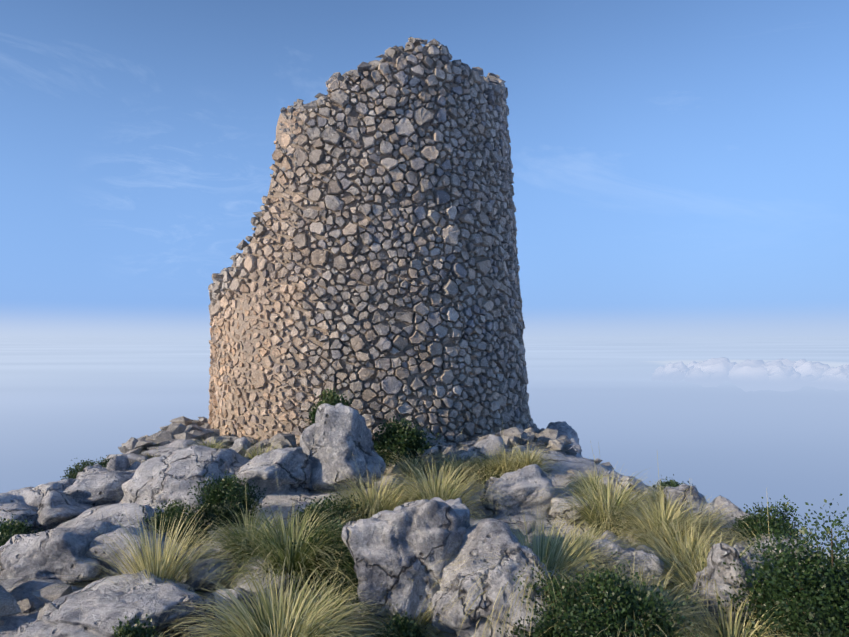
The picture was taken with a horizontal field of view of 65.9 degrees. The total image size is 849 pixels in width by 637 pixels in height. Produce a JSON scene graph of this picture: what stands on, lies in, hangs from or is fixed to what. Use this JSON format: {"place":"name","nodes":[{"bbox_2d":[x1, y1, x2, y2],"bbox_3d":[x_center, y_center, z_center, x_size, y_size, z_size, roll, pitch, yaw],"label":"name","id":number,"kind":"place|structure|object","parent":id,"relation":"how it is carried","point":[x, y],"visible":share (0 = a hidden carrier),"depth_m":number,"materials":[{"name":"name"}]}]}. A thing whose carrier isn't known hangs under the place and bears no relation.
{"place":"outdoors","nodes":[
{"label":"outdoors","id":0,"kind":"place"},
{"bbox_2d":[0,418,734,636],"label":"terrain","id":1,"kind":"structure","parent":0,"point":[11,625],"depth_m":6.50,"materials":[{"name":"stone"}]},
{"bbox_2d":[0,487,37,532],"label":"rock","id":2,"kind":"object","parent":1,"relation":"on","point":[14,504],"visible":0.15,"depth_m":6.24,"materials":[{"name":"stone"}]},
{"bbox_2d":[0,514,43,546],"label":"shrub","id":3,"kind":"object","parent":1,"relation":"on","point":[7,532],"visible":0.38,"depth_m":5.79,"materials":[{"name":"green plant"}]},
{"bbox_2d":[19,478,91,531],"bbox_3d":[-3.850,2.006,6.814,1.447,0.684,1.156,-1,-2,28],"label":"rock slab","id":4,"kind":"object","parent":1,"relation":"on","point":[52,503],"visible":0.48,"depth_m":6.38,"materials":[{"name":"stone"}]},
{"bbox_2d":[63,468,136,506],"bbox_3d":[-3.372,1.882,7.204,1.331,0.534,1.366,0,-2,-2],"label":"rock slab","id":5,"kind":"object","parent":4,"relation":"on","point":[96,487],"visible":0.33,"depth_m":6.70,"materials":[{"name":"stone"}]},
{"bbox_2d":[0,521,122,586],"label":"rock slab","id":6,"kind":"object","parent":1,"relation":"on","point":[48,554],"visible":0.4,"depth_m":4.99,"materials":[{"name":"stone"}]},
{"bbox_2d":[60,464,86,479],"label":"shrub","id":7,"kind":"object","parent":1,"relation":"on","point":[72,476],"visible":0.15,"depth_m":7.52,"materials":[{"name":"green plant"}]},
{"bbox_2d":[77,464,101,477],"bbox_3d":[-3.736,1.888,7.173,0.526,0.507,0.495,-1,-2,40],"label":"rock pile","id":8,"kind":"object","parent":1,"relation":"on","point":[87,468],"visible":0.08,"depth_m":7.25,"materials":[{"name":"stone"}]},
{"bbox_2d":[63,455,121,478],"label":"shrub","id":9,"kind":"object","parent":1,"relation":"on","point":[83,465],"visible":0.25,"depth_m":7.62,"materials":[{"name":"green plant"}]},
{"bbox_2d":[56,503,167,536],"bbox_3d":[-2.883,2.051,5.726,1.411,0.752,1.199,-1,-2,21],"label":"rock slab","id":10,"kind":"object","parent":1,"relation":"on","point":[103,512],"visible":0.21,"depth_m":5.85,"materials":[{"name":"stone"}]},
{"bbox_2d":[13,569,213,636],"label":"rock","id":11,"kind":"object","parent":1,"relation":"on","point":[95,609],"visible":0.83,"depth_m":4.13,"materials":[{"name":"stone"}]},
{"bbox_2d":[106,455,129,470],"bbox_3d":[-3.377,1.807,7.234,0.371,0.639,0.318,1,-2,-44],"label":"rock pile","id":12,"kind":"object","parent":1,"relation":"on","point":[120,463],"visible":0.06,"depth_m":7.15,"materials":[{"name":"stone"}]},
{"bbox_2d":[102,453,151,465],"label":"rock tower","id":13,"kind":"structure","parent":1,"relation":"on","point":[132,457],"depth_m":8.16,"materials":[{"name":"stone"}]},
{"bbox_2d":[129,461,140,468],"bbox_3d":[-3.228,1.822,7.328,0.343,0.467,0.283,0,-2,-2],"label":"rock pile","id":14,"kind":"object","parent":1,"relation":"on","point":[135,465],"visible":0.04,"depth_m":7.27,"materials":[{"name":"stone"}]},
{"bbox_2d":[85,526,187,580],"bbox_3d":[-2.247,1.960,5.465,0.742,0.536,1.037,-1,-2,22],"label":"rock slab","id":15,"kind":"object","parent":1,"relation":"on","point":[98,550],"visible":0.33,"depth_m":5.12,"materials":[{"name":"stone"}]},
{"bbox_2d":[37,497,240,609],"bbox_3d":[-1.983,1.633,4.729,1.351,0.947,1.325,0,-2,10],"label":"grass tuft","id":16,"kind":"object","parent":1,"relation":"on","point":[162,568],"visible":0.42,"depth_m":4.78,"materials":[{"name":"green plant"}]},
{"bbox_2d":[112,614,168,636],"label":"shrub","id":17,"kind":"object","parent":1,"relation":"on","point":[136,631],"visible":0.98,"depth_m":3.83,"materials":[{"name":"green plant"}]},
{"bbox_2d":[122,499,218,550],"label":"grass tuft","id":18,"kind":"object","parent":1,"relation":"on","point":[172,511],"visible":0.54,"depth_m":5.67,"materials":[{"name":"green plant"}]},
{"bbox_2d":[141,439,210,457],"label":"rock tower","id":19,"kind":"structure","parent":1,"relation":"on","point":[178,444],"depth_m":8.49,"materials":[{"name":"stone"}]},
{"bbox_2d":[186,426,231,448],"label":"grass tuft","id":20,"kind":"object","parent":19,"relation":"on","point":[212,446],"depth_m":8.55,"materials":[{"name":"green plant"}]},
{"bbox_2d":[119,444,252,520],"bbox_3d":[-2.421,1.756,6.761,1.514,0.817,1.551,0,-2,-2],"label":"rock slab","id":21,"kind":"object","parent":1,"relation":"on","point":[154,481],"visible":0.48,"depth_m":6.53,"materials":[{"name":"stone"}]},
{"bbox_2d":[186,558,234,591],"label":"rock","id":22,"kind":"object","parent":1,"relation":"on","point":[199,580],"visible":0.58,"depth_m":4.84,"materials":[{"name":"stone"}]},
{"bbox_2d":[185,468,269,531],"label":"shrub","id":23,"kind":"object","parent":1,"relation":"on","point":[225,494],"visible":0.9,"depth_m":5.95,"materials":[{"name":"green plant"}]},
{"bbox_2d":[180,587,278,636],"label":"rock","id":24,"kind":"object","parent":1,"relation":"on","point":[235,594],"visible":0.19,"depth_m":4.36,"materials":[{"name":"stone"}]},
{"bbox_2d":[229,437,250,455],"bbox_3d":[-2.337,1.751,8.445,0.359,0.452,0.429,-1,-2,32],"label":"rock base","id":25,"kind":"object","parent":1,"relation":"on","point":[241,442],"visible":0.12,"depth_m":8.33,"materials":[{"name":"stone"}]},
{"bbox_2d":[185,486,302,577],"bbox_3d":[-1.431,1.707,5.373,1.138,0.778,1.105,-1,-2,20],"label":"green grass tuft","id":26,"kind":"object","parent":1,"relation":"on","point":[229,535],"visible":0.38,"depth_m":5.29,"materials":[{"name":"green plant"}]},
{"bbox_2d":[232,433,292,459],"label":"grass tuft","id":27,"kind":"object","parent":1,"relation":"on","point":[260,451],"depth_m":7.92,"materials":[{"name":"green plant"}]},
{"bbox_2d":[228,556,301,602],"bbox_3d":[-1.279,2.009,4.869,0.663,0.418,0.596,-1,-2,25],"label":"rock","id":28,"kind":"object","parent":1,"relation":"on","point":[247,588],"visible":0.27,"depth_m":4.76,"materials":[{"name":"stone"}]},
{"bbox_2d":[184,482,359,613],"bbox_3d":[-1.003,1.637,4.990,1.600,0.978,1.482,0,-2,-2],"label":"green grass tuft","id":29,"kind":"object","parent":1,"relation":"on","point":[274,549],"visible":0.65,"depth_m":4.86,"materials":[{"name":"green plant"}]},
{"bbox_2d":[235,447,314,496],"bbox_3d":[-1.565,1.688,6.845,0.610,0.658,0.868,-1,-2,31],"label":"boulder","id":30,"kind":"object","parent":1,"relation":"on","point":[287,469],"visible":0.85,"depth_m":6.76,"materials":[{"name":"stone"}]},
{"bbox_2d":[155,530,397,636],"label":"grass tuft","id":31,"kind":"object","parent":1,"relation":"on","point":[262,624],"depth_m":3.89,"materials":[{"name":"green plant"}]},
{"bbox_2d":[275,511,360,607],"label":"grass tuft","id":32,"kind":"object","parent":1,"relation":"on","point":[348,571],"visible":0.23,"depth_m":4.89,"materials":[{"name":"green plant"}]},
{"bbox_2d":[266,556,382,636],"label":"grass","id":33,"kind":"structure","parent":1,"relation":"on","point":[337,603],"depth_m":4.44,"materials":[{"name":"green plant"}]},
{"bbox_2d":[285,487,368,541],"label":"grass tuft","id":34,"kind":"object","parent":1,"relation":"on","point":[330,505],"visible":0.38,"depth_m":5.87,"materials":[{"name":"green plant"}]},
{"bbox_2d":[304,387,351,424],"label":"shrub on rock","id":35,"kind":"object","parent":1,"relation":"on","point":[332,400],"visible":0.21,"depth_m":8.32,"materials":[{"name":"green plant"}]},
{"bbox_2d":[300,403,385,492],"bbox_3d":[-0.990,1.587,7.275,1.116,1.284,1.030,0,-2,-2],"label":"boulder","id":36,"kind":"object","parent":1,"relation":"on","point":[336,439],"visible":0.71,"depth_m":6.99,"materials":[{"name":"stone"}]},
{"bbox_2d":[0,416,731,625],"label":"fallen stones","id":37,"kind":"object","parent":1,"relation":"on","point":[183,427],"visible":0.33,"depth_m":8.84,"materials":[{"name":"grey stone"}]},
{"bbox_2d":[212,47,522,445],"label":"tower","id":38,"kind":"structure","parent":1,"relation":"on","point":[399,324],"depth_m":9.46,"materials":[{"name":"beige stone"}]},
{"bbox_2d":[218,37,505,276],"bbox_3d":[-0.593,-2.544,10.649,5.139,3.906,2.338,1,-2,-23],"label":"wall top rubble","id":39,"kind":"object","parent":38,"relation":"on","point":[412,44],"visible":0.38,"depth_m":9.61,"materials":[{"name":"grey stone"}]},
{"bbox_2d":[208,43,530,446],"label":"tower stones","id":40,"kind":"object","parent":38,"relation":"attached to","point":[496,148],"visible":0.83,"depth_m":9.54,"materials":[{"name":"grey stone"}]},
{"bbox_2d":[308,462,431,536],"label":"grass tuft","id":41,"kind":"object","parent":1,"relation":"on","point":[369,510],"visible":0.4,"depth_m":6.35,"materials":[{"name":"plant"}]},
{"bbox_2d":[371,604,426,636],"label":"shrub","id":42,"kind":"object","parent":1,"relation":"on","point":[403,626],"visible":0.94,"depth_m":4.01,"materials":[{"name":"green plant"}]},
{"bbox_2d":[346,595,453,636],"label":"grass","id":43,"kind":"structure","parent":1,"relation":"on","point":[423,623],"depth_m":4.26,"materials":[{"name":"plant"}]},
{"bbox_2d":[341,497,470,632],"bbox_3d":[-0.043,1.885,4.776,1.065,1.269,1.011,0,-2,-2],"label":"rock","id":44,"kind":"object","parent":1,"relation":"on","point":[397,552],"visible":0.71,"depth_m":4.42,"materials":[{"name":"stone"}]},
{"bbox_2d":[372,411,445,468],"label":"shrub","id":45,"kind":"object","parent":1,"relation":"on","point":[401,439],"visible":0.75,"depth_m":8.46,"materials":[{"name":"green plant"}]},
{"bbox_2d":[385,449,442,487],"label":"grass tuft","id":46,"kind":"object","parent":1,"relation":"on","point":[404,469],"depth_m":8.06,"materials":[{"name":"green plant"}]},
{"bbox_2d":[415,445,440,461],"bbox_3d":[0.012,1.848,8.675,0.434,0.390,0.567,0,-2,-2],"label":"rock base","id":47,"kind":"object","parent":1,"relation":"on","point":[431,449],"visible":0.25,"depth_m":8.47,"materials":[{"name":"stone"}]},
{"bbox_2d":[360,431,519,520],"bbox_3d":[0.128,1.609,6.502,1.710,1.076,1.874,0,-2,-2],"label":"grass tuft","id":48,"kind":"object","parent":1,"relation":"on","point":[443,492],"visible":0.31,"depth_m":6.54,"materials":[{"name":"green plant"}]},
{"bbox_2d":[418,431,490,489],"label":"grass tuft","id":49,"kind":"object","parent":1,"relation":"on","point":[458,464],"depth_m":8.01,"materials":[{"name":"green plant"}]},
{"bbox_2d":[470,518,482,525],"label":"rock","id":50,"kind":"object","parent":1,"relation":"on","point":[474,521],"visible":0.06,"depth_m":6.01,"materials":[{"name":"stone"}]},
{"bbox_2d":[459,435,509,465],"bbox_3d":[0.825,1.745,8.455,0.700,0.520,0.559,0,-2,13],"label":"rock base","id":51,"kind":"object","parent":1,"relation":"on","point":[490,442],"visible":0.46,"depth_m":8.28,"materials":[{"name":"stone"}]},
{"bbox_2d":[454,448,516,490],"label":"grass","id":52,"kind":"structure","parent":1,"relation":"on","point":[487,476],"depth_m":7.88,"materials":[{"name":"plant"}]},
{"bbox_2d":[431,518,551,636],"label":"rock","id":53,"kind":"object","parent":1,"relation":"on","point":[482,535],"visible":0.75,"depth_m":4.15,"materials":[{"name":"stone"}]},
{"bbox_2d":[467,423,548,479],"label":"grass tuft","id":54,"kind":"object","parent":1,"relation":"on","point":[499,467],"depth_m":7.86,"materials":[{"name":"green plant"}]},
{"bbox_2d":[479,464,554,518],"bbox_3d":[0.978,1.911,6.962,0.793,0.670,0.734,0,-2,-2],"label":"rock","id":55,"kind":"object","parent":1,"relation":"on","point":[522,485],"visible":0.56,"depth_m":6.69,"materials":[{"name":"stone"}]},
{"bbox_2d":[477,423,566,478],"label":"grass tuft","id":56,"kind":"object","parent":1,"relation":"on","point":[527,462],"depth_m":7.80,"materials":[{"name":"green plant"}]},
{"bbox_2d":[425,496,674,636],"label":"grass tuft","id":57,"kind":"object","parent":1,"relation":"on","point":[557,556],"visible":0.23,"depth_m":4.54,"materials":[{"name":"green plant"}]},
{"bbox_2d":[546,421,581,453],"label":"buttress rock","id":58,"kind":"object","parent":1,"relation":"on","point":[565,429],"visible":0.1,"depth_m":10.67,"materials":[{"name":"stone"}]},
{"bbox_2d":[548,493,597,521],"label":"rock","id":59,"kind":"object","parent":1,"relation":"on","point":[560,500],"visible":0.48,"depth_m":6.52,"materials":[{"name":"stone"}]},
{"bbox_2d":[548,562,605,602],"bbox_3d":[1.034,1.920,4.433,0.514,0.426,0.541,0,-2,-2],"label":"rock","id":60,"kind":"object","parent":1,"relation":"on","point":[587,565],"visible":0.02,"depth_m":4.50,"materials":[{"name":"stone"}]},
{"bbox_2d":[513,491,644,583],"bbox_3d":[1.149,1.794,5.053,1.333,0.888,1.315,0,-2,-2],"label":"grass tuft","id":61,"kind":"object","parent":1,"relation":"on","point":[587,539],"visible":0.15,"depth_m":5.19,"materials":[{"name":"plant"}]},
{"bbox_2d":[555,455,634,499],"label":"grass tuft","id":62,"kind":"object","parent":1,"relation":"on","point":[588,482],"depth_m":7.09,"materials":[{"name":"green plant"}]},
{"bbox_2d":[497,551,699,636],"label":"shrub","id":63,"kind":"object","parent":1,"relation":"on","point":[610,589],"visible":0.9,"depth_m":3.77,"materials":[{"name":"green plant"}]},
{"bbox_2d":[535,441,684,543],"bbox_3d":[1.787,1.722,6.321,1.657,1.020,1.691,0,-2,-2],"label":"grass tuft","id":64,"kind":"object","parent":1,"relation":"on","point":[595,501],"depth_m":6.29,"materials":[{"name":"green plant"}]},
{"bbox_2d":[601,530,635,548],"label":"rock","id":65,"kind":"object","parent":1,"relation":"on","point":[612,538],"visible":0.17,"depth_m":5.43,"materials":[{"name":"stone"}]},
{"bbox_2d":[599,476,652,504],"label":"skyline rock","id":66,"kind":"object","parent":1,"relation":"on","point":[632,481],"visible":0.42,"depth_m":6.95,"materials":[{"name":"stone"}]},
{"bbox_2d":[591,539,664,601],"bbox_3d":[1.498,1.916,4.673,0.508,0.572,0.638,0,-2,-2],"label":"rock","id":67,"kind":"object","parent":1,"relation":"on","point":[655,566],"visible":0.25,"depth_m":4.68,"materials":[{"name":"stone"}]},
{"bbox_2d":[539,553,729,636],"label":"brown grass tuft","id":68,"kind":"object","parent":1,"relation":"on","point":[685,607],"depth_m":3.92,"materials":[{"name":"plant"}]},
{"bbox_2d":[630,481,679,513],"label":"grass","id":69,"kind":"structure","parent":1,"relation":"on","point":[657,496],"depth_m":6.61,"materials":[{"name":"green plant"}]},
{"bbox_2d":[636,545,681,594],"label":"rock","id":70,"kind":"object","parent":1,"relation":"on","point":[650,551],"visible":0.04,"depth_m":4.99,"materials":[{"name":"stone"}]},
{"bbox_2d":[585,455,746,551],"bbox_3d":[2.057,1.672,5.696,1.380,1.023,1.320,-1,-2,26],"label":"grass tuft","id":71,"kind":"object","parent":1,"relation":"on","point":[654,516],"depth_m":5.68,"materials":[{"name":"plant"}]},
{"bbox_2d":[599,555,740,636],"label":"grass","id":72,"kind":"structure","parent":1,"relation":"on","point":[666,596],"depth_m":4.16,"materials":[{"name":"plant"}]},
{"bbox_2d":[624,513,716,556],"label":"grass","id":73,"kind":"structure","parent":1,"relation":"on","point":[666,536],"depth_m":5.38,"materials":[{"name":"green plant"}]},
{"bbox_2d":[650,474,692,497],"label":"shrub","id":74,"kind":"object","parent":1,"relation":"on","point":[671,483],"visible":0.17,"depth_m":7.23,"materials":[{"name":"green plant"}]},
{"bbox_2d":[663,484,706,512],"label":"skyline rock","id":75,"kind":"object","parent":1,"relation":"on","point":[695,493],"visible":0.44,"depth_m":6.27,"materials":[{"name":"stone"}]},
{"bbox_2d":[619,485,762,593],"bbox_3d":[2.029,1.693,5.056,1.266,0.924,1.280,0,-2,-2],"label":"grass tuft","id":76,"kind":"object","parent":1,"relation":"on","point":[673,545],"depth_m":5.17,"materials":[{"name":"plant"}]},
{"bbox_2d":[647,478,747,544],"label":"grass","id":77,"kind":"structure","parent":1,"relation":"on","point":[711,519],"depth_m":5.85,"materials":[{"name":"plant"}]},
{"bbox_2d":[616,529,780,636],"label":"brown grass tuft","id":78,"kind":"object","parent":1,"relation":"on","point":[692,577],"depth_m":4.60,"materials":[{"name":"plant"}]},
{"bbox_2d":[682,502,721,532],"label":"skyline rock","id":79,"kind":"object","parent":1,"relation":"on","point":[708,508],"visible":0.17,"depth_m":5.98,"materials":[{"name":"stone"}]},
{"bbox_2d":[688,542,764,636],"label":"corner rock","id":80,"kind":"object","parent":1,"relation":"on","point":[719,554],"visible":0.48,"depth_m":4.17,"materials":[{"name":"stone"}]},
{"bbox_2d":[712,495,751,538],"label":"skyline rock","id":81,"kind":"object","parent":1,"relation":"on","point":[720,500],"visible":0.31,"depth_m":5.91,"materials":[{"name":"stone"}]},
{"bbox_2d":[657,571,814,636],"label":"grass","id":82,"kind":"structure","parent":1,"relation":"on","point":[730,625],"depth_m":3.88,"materials":[{"name":"green plant"}]},
{"bbox_2d":[732,544,765,573],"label":"rock","id":83,"kind":"object","parent":1,"relation":"on","point":[740,547],"visible":0.02,"depth_m":4.63,"materials":[{"name":"stone"}]},
{"bbox_2d":[720,497,820,550],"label":"shrub","id":84,"kind":"object","parent":1,"relation":"on","point":[763,518],"visible":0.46,"depth_m":5.42,"materials":[{"name":"green plant"}]},
{"bbox_2d":[734,531,809,558],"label":"slope rock","id":85,"kind":"object","parent":1,"relation":"on","point":[766,544],"visible":0.02,"depth_m":5.13,"materials":[{"name":"stone"}]},
{"bbox_2d":[709,488,835,564],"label":"grass tuft","id":86,"kind":"object","parent":1,"relation":"on","point":[744,538],"visible":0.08,"depth_m":5.28,"materials":[{"name":"green plant"}]},
{"bbox_2d":[697,494,848,636],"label":"shrub","id":87,"kind":"object","parent":1,"relation":"on","point":[818,606],"visible":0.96,"depth_m":3.72,"materials":[{"name":"green plant"}]},
{"bbox_2d":[753,546,811,574],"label":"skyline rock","id":88,"kind":"object","parent":1,"relation":"on","point":[783,554],"visible":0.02,"depth_m":4.64,"materials":[{"name":"stone"}]},
{"bbox_2d":[811,542,848,571],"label":"grass","id":89,"kind":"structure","parent":1,"relation":"on","point":[835,555],"depth_m":4.85,"materials":[{"name":"plant"}]},
{"bbox_2d":[0,336,848,564],"bbox_3d":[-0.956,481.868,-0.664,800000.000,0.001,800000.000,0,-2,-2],"label":"sea","id":90,"kind":"structure","parent":0,"point":[65,401],"depth_m":4332.70,"materials":[{"name":"blue"}]},
{"bbox_2d":[0,0,848,335],"label":"sky","id":91,"kind":"structure","parent":0,"point":[681,167],"materials":[{"name":"blue"}]},
{"bbox_2d":[566,471,607,493],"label":"grass","id":92,"kind":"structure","parent":0,"point":[587,480],"depth_m":7.34,"materials":[{"name":"plant"}]},
{"bbox_2d":[651,357,848,391],"bbox_3d":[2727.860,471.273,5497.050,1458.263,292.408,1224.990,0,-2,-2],"label":"cloud","id":93,"kind":"structure","parent":0,"point":[780,374],"depth_m":5245.58,"materials":[{"name":"white"}]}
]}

